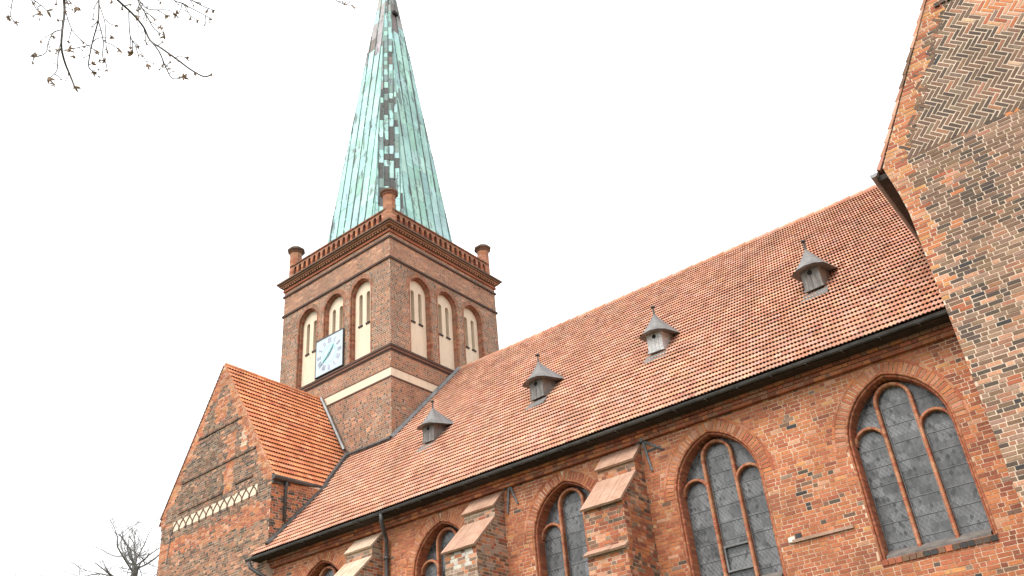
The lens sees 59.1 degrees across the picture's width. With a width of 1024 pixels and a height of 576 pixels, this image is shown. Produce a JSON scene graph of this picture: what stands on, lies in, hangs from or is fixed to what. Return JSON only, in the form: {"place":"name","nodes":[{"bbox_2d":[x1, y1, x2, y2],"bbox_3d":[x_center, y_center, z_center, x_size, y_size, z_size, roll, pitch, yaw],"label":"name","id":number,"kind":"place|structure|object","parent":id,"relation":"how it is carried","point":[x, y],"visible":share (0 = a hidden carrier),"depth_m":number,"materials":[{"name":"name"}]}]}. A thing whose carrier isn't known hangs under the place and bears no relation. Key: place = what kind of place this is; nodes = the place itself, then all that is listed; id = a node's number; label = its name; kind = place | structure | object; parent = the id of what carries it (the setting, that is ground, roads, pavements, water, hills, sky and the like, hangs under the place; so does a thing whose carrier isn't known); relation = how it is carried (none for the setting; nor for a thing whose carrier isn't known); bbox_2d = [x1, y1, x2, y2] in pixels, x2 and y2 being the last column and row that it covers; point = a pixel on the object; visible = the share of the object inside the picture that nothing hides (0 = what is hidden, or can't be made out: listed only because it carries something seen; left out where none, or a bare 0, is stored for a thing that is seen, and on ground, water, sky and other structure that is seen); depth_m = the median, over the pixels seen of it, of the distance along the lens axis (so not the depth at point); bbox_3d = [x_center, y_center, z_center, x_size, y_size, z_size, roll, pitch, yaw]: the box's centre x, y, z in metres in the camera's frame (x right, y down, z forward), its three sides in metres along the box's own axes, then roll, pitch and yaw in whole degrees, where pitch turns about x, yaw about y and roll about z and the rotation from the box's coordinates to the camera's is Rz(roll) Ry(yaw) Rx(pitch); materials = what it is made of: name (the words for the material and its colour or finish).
{"place":"outdoors","nodes":[
{"label":"outdoors","id":0,"kind":"place"},
{"bbox_2d":[25,490,162,575],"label":"bare tree","id":1,"kind":"object","parent":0,"point":[135,568],"visible":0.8,"depth_m":56.30,"materials":[{"name":"grey plant"}]},
{"bbox_2d":[5,0,356,91],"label":"budding tree","id":2,"kind":"object","parent":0,"point":[94,72],"visible":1,"depth_m":6.25,"materials":[{"name":"brown plant"}]},
{"bbox_2d":[0,0,922,575],"label":"sky","id":3,"kind":"structure","parent":0,"point":[601,151],"materials":[{"name":"white"}]},
{"bbox_2d":[156,0,1023,575],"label":"brick church","id":4,"kind":"structure","parent":0,"point":[834,388],"depth_m":22.11,"materials":[{"name":"red brick"}]},
{"bbox_2d":[299,549,345,575],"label":"church window","id":5,"kind":"structure","parent":4,"relation":"in","point":[323,567],"depth_m":26.60,"materials":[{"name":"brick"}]},
{"bbox_2d":[405,509,463,575],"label":"church window","id":6,"kind":"structure","parent":4,"relation":"in","point":[428,560],"depth_m":24.29,"materials":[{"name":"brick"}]},
{"bbox_2d":[524,468,598,575],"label":"church window","id":7,"kind":"structure","parent":4,"relation":"in","point":[560,543],"depth_m":22.07,"materials":[{"name":"glass"}]},
{"bbox_2d":[663,418,786,575],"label":"church window","id":8,"kind":"structure","parent":4,"relation":"in","point":[726,518],"depth_m":19.65,"materials":[{"name":"glass"}]},
{"bbox_2d":[832,359,998,565],"bbox_3d":[7.729,3.218,17.571,2.670,3.948,0.435,-26,-37,30],"label":"church window","id":9,"kind":"structure","parent":4,"relation":"in","point":[920,487],"depth_m":17.54,"materials":[{"name":"glass"}]}
]}

